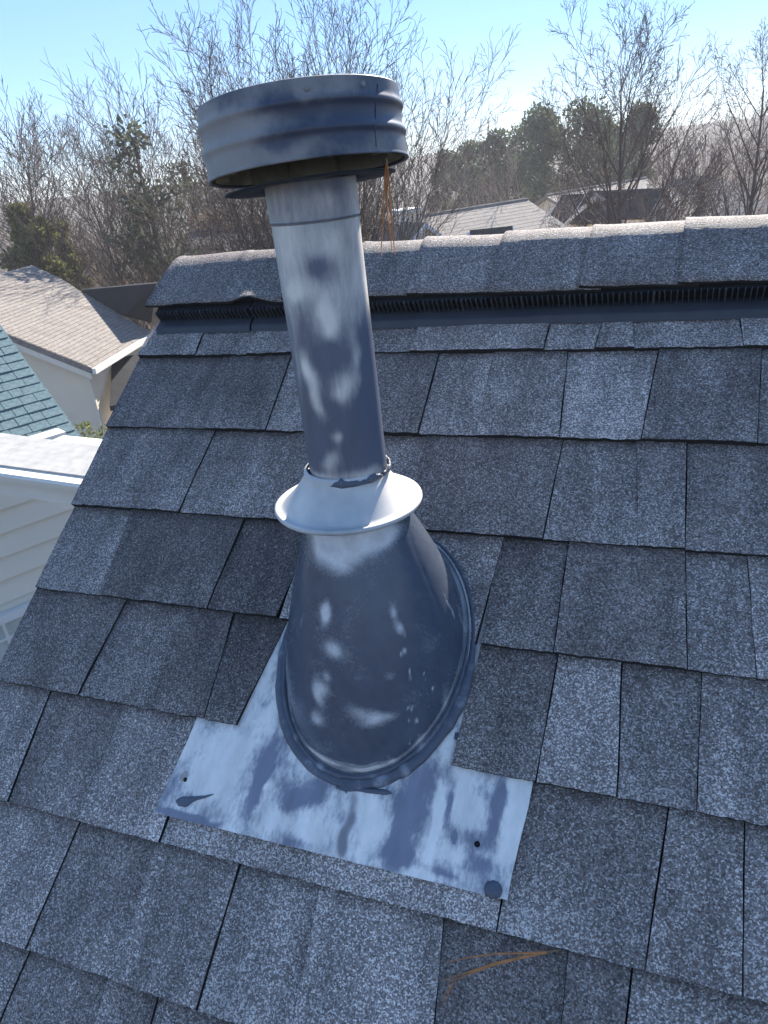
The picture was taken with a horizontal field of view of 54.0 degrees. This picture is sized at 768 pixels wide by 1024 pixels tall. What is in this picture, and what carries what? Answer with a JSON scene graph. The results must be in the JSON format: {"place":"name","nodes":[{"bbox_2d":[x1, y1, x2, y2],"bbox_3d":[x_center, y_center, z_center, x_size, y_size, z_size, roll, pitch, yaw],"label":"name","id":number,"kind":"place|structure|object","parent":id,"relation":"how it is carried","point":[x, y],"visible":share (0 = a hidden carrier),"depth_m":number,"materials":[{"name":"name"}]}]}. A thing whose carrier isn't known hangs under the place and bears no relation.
{"place":"outdoors","nodes":[
{"label":"outdoors","id":0,"kind":"place"},
{"bbox_2d":[0,116,767,317],"bbox_3d":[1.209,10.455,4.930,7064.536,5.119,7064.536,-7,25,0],"label":"ground","id":1,"kind":"structure","parent":0,"point":[429,160],"depth_m":435.55,"materials":[{"name":"brown plant"}]},
{"bbox_2d":[0,201,74,286],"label":"cedar tree","id":2,"kind":"object","parent":1,"relation":"on","point":[26,253],"visible":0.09,"depth_m":30.64,"materials":[{"name":"green plant"}]},
{"bbox_2d":[0,96,95,288],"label":"bare tree","id":3,"kind":"object","parent":1,"relation":"on","point":[32,210],"visible":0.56,"depth_m":30.02,"materials":[{"name":"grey plant"}]},
{"bbox_2d":[0,325,101,661],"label":"cream house","id":4,"kind":"structure","parent":1,"relation":"on","point":[47,452],"depth_m":7.25,"materials":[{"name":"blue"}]},
{"bbox_2d":[0,616,22,661],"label":"window","id":5,"kind":"structure","parent":4,"relation":"in","point":[7,630],"depth_m":7.32,"materials":[{"name":"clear glass"}]},
{"bbox_2d":[0,116,131,307],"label":"bare tree","id":6,"kind":"object","parent":1,"relation":"on","point":[81,170],"visible":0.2,"depth_m":37.68,"materials":[{"name":"brown plant"}]},
{"bbox_2d":[0,79,136,288],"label":"bare tree","id":7,"kind":"object","parent":1,"relation":"on","point":[12,189],"visible":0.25,"depth_m":31.76,"materials":[{"name":"brown plant"}]},
{"bbox_2d":[54,218,103,304],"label":"cedar tree","id":8,"kind":"object","parent":1,"relation":"on","point":[78,268],"visible":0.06,"depth_m":33.13,"materials":[{"name":"green plant"}]},
{"bbox_2d":[0,265,158,438],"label":"tan roof house","id":9,"kind":"structure","parent":1,"relation":"on","point":[79,350],"depth_m":22.28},
{"bbox_2d":[73,421,107,438],"bbox_3d":[-7.590,-0.573,20.404,1.858,4.191,2.274,12,31,35],"label":"shrub","id":10,"kind":"object","parent":1,"relation":"on","point":[86,424],"visible":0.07,"depth_m":19.39,"materials":[{"name":"green plant"}]},
{"bbox_2d":[9,50,207,330],"bbox_3d":[-9.970,-10.558,31.029,7.180,14.107,8.001,-7,25,0],"label":"bare tree","id":11,"kind":"object","parent":1,"relation":"on","point":[99,223],"visible":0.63,"depth_m":28.97,"materials":[{"name":"grey plant"}]},
{"bbox_2d":[47,165,219,328],"bbox_3d":[-11.463,-9.748,33.631,10.301,10.962,5.598,-7,25,0],"label":"bare tree","id":12,"kind":"object","parent":1,"relation":"on","point":[119,257],"visible":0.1,"depth_m":32.59,"materials":[{"name":"brown plant"}]},
{"bbox_2d":[40,35,240,283],"bbox_3d":[-8.633,-11.180,31.274,7.382,14.728,6.238,-7,25,0],"label":"bare tree","id":13,"kind":"object","parent":1,"relation":"on","point":[159,178],"visible":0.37,"depth_m":29.35,"materials":[{"name":"brown plant"}]},
{"bbox_2d":[80,196,216,329],"bbox_3d":[-9.207,-9.347,34.154,9.783,9.272,5.305,-10,25,-7],"label":"bare tree","id":14,"kind":"object","parent":1,"relation":"on","point":[131,267],"visible":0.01,"depth_m":32.27,"materials":[{"name":"brown plant"}]},
{"bbox_2d":[100,113,203,282],"bbox_3d":[-9.011,-9.383,30.631,3.933,12.359,3.299,-13,26,-13],"label":"pine tree","id":15,"kind":"object","parent":1,"relation":"on","point":[128,137],"visible":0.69,"depth_m":29.18,"materials":[{"name":"green plant"}]},
{"bbox_2d":[167,159,224,242],"bbox_3d":[-9.847,-13.103,41.111,3.810,11.454,3.453,9,29,29],"label":"pine tree","id":16,"kind":"object","parent":1,"relation":"on","point":[191,177],"visible":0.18,"depth_m":38.91,"materials":[{"name":"green plant"}]},
{"bbox_2d":[157,113,258,245],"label":"bare tree","id":17,"kind":"object","parent":1,"relation":"on","point":[191,167],"visible":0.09,"depth_m":47.09,"materials":[{"name":"brown plant"}]},
{"bbox_2d":[184,222,272,255],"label":"grey roof house","id":18,"kind":"structure","parent":1,"relation":"on","point":[192,234],"depth_m":30.58,"materials":[{"name":"beige"}]},
{"bbox_2d":[84,0,519,278],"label":"bare tree","id":19,"kind":"object","parent":1,"relation":"on","point":[263,227],"visible":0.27,"depth_m":18.19,"materials":[{"name":"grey plant"}]},
{"bbox_2d":[0,214,767,1023],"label":"shingled house","id":20,"kind":"structure","parent":1,"relation":"on","point":[574,420],"depth_m":0.90,"materials":[{"name":"black"}]},
{"bbox_2d":[155,74,532,899],"bbox_3d":[-0.052,-0.028,0.790,0.427,0.732,0.322,4,27,21],"label":"vent pipe","id":21,"kind":"object","parent":20,"relation":"on","point":[339,740],"visible":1,"depth_m":0.79,"materials":[{"name":"metal"}]},
{"bbox_2d":[381,158,394,254],"bbox_3d":[0.000,-0.259,0.642,0.014,0.077,0.008,-7,25,0],"label":"pine needle bundle","id":22,"kind":"object","parent":21,"relation":"hanging from","point":[386,180],"visible":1,"depth_m":0.64,"materials":[{"name":"brown plant"}]},
{"bbox_2d":[441,980,454,1005],"bbox_3d":[0.060,0.458,0.717,0.004,0.017,0.023,17,34,41],"label":"pine needle bundle","id":23,"kind":"object","parent":20,"relation":"on","point":[449,991],"visible":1,"depth_m":0.72,"materials":[{"name":"brown plant"}]},
{"bbox_2d":[443,949,558,982],"bbox_3d":[0.110,0.428,0.717,0.111,0.032,0.014,-5,25,3],"label":"pine needle bundle","id":24,"kind":"object","parent":20,"relation":"on","point":[533,954],"visible":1,"depth_m":0.72,"materials":[{"name":"brown plant"}]},
{"bbox_2d":[0,128,767,284],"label":"woods","id":25,"kind":"object","parent":1,"relation":"on","point":[732,175],"visible":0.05,"depth_m":106.99,"materials":[{"name":"brown plant"}]},
{"bbox_2d":[7,143,767,328],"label":"thicket","id":26,"kind":"object","parent":1,"relation":"on","point":[765,199],"depth_m":45.40,"materials":[{"name":"brown plant"}]},
{"bbox_2d":[71,209,256,288],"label":"dead leaf litter","id":27,"kind":"object","parent":26,"relation":"hanging from","point":[161,244],"visible":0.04,"depth_m":30.46,"materials":[{"name":"brown plant"}]},
{"bbox_2d":[426,148,465,210],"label":"pine tree","id":28,"kind":"object","parent":1,"relation":"on","point":[439,183],"visible":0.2,"depth_m":81.47,"materials":[{"name":"green plant"}]},
{"bbox_2d":[373,111,531,212],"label":"bare tree","id":29,"kind":"object","parent":1,"relation":"on","point":[486,178],"visible":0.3,"depth_m":45.54,"materials":[{"name":"brown plant"}]},
{"bbox_2d":[363,198,567,240],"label":"long roof house","id":30,"kind":"structure","parent":1,"relation":"on","point":[502,217],"depth_m":34.26,"materials":[{"name":"beige"}]},
{"bbox_2d":[444,139,490,208],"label":"pine tree","id":31,"kind":"object","parent":1,"relation":"on","point":[471,147],"visible":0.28,"depth_m":75.35,"materials":[{"name":"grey plant"}]},
{"bbox_2d":[466,127,518,205],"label":"pine tree","id":32,"kind":"object","parent":1,"relation":"on","point":[499,134],"visible":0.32,"depth_m":71.20,"materials":[{"name":"green plant"}]},
{"bbox_2d":[433,138,610,226],"bbox_3d":[7.416,-14.160,39.673,8.915,10.515,6.056,3,27,19],"label":"bare tree","id":33,"kind":"object","parent":1,"relation":"on","point":[502,188],"visible":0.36,"depth_m":37.81,"materials":[{"name":"brown plant"}]},
{"bbox_2d":[494,120,565,203],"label":"pine tree","id":34,"kind":"object","parent":1,"relation":"on","point":[516,129],"visible":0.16,"depth_m":69.06,"materials":[{"name":"green plant"}]},
{"bbox_2d":[499,101,576,202],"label":"pine tree","id":35,"kind":"object","parent":1,"relation":"on","point":[535,119],"visible":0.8,"depth_m":62.92,"materials":[{"name":"green plant"}]},
{"bbox_2d":[556,93,635,188],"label":"pine tree","id":36,"kind":"object","parent":1,"relation":"on","point":[601,121],"visible":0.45,"depth_m":64.07,"materials":[{"name":"green plant"}]},
{"bbox_2d":[590,120,637,180],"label":"pine tree","id":37,"kind":"object","parent":1,"relation":"on","point":[616,135],"visible":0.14,"depth_m":72.05,"materials":[{"name":"green plant"}]},
{"bbox_2d":[534,176,711,226],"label":"dormered house","id":38,"kind":"structure","parent":1,"relation":"on","point":[642,185],"depth_m":39.62,"materials":[{"name":"beige"}]},
{"bbox_2d":[616,100,664,180],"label":"pine tree","id":39,"kind":"object","parent":1,"relation":"on","point":[638,122],"visible":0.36,"depth_m":66.01,"materials":[{"name":"green plant"}]},
{"bbox_2d":[528,0,767,228],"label":"bare tree","id":40,"kind":"object","parent":1,"relation":"on","point":[618,219],"visible":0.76,"depth_m":21.17,"materials":[{"name":"brown plant"}]},
{"bbox_2d":[573,111,767,187],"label":"woods","id":41,"kind":"object","parent":1,"relation":"on","point":[711,140],"visible":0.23,"depth_m":181.87,"materials":[{"name":"brown plant"}]},
{"bbox_2d":[627,108,737,222],"bbox_3d":[14.034,-13.019,35.420,5.283,10.484,5.159,-7,25,0],"label":"bare tree","id":42,"kind":"object","parent":1,"relation":"on","point":[685,188],"visible":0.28,"depth_m":34.38,"materials":[{"name":"brown plant"}]},
{"bbox_2d":[694,179,706,216],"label":"cypress tree","id":43,"kind":"object","parent":1,"relation":"on","point":[701,196],"visible":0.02,"depth_m":36.95,"materials":[{"name":"green plant"}]},
{"bbox_2d":[664,175,767,215],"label":"hip roof house","id":44,"kind":"structure","parent":1,"relation":"on","point":[742,207],"depth_m":46.47,"materials":[{"name":"beige"}]},
{"bbox_2d":[674,16,767,216],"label":"bare tree","id":45,"kind":"object","parent":1,"relation":"on","point":[754,190],"visible":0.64,"depth_m":25.82,"materials":[{"name":"brown plant"}]},
{"bbox_2d":[0,0,767,203],"label":"sky","id":46,"kind":"structure","parent":0,"point":[63,28],"materials":[{"name":"blue"}]}
]}

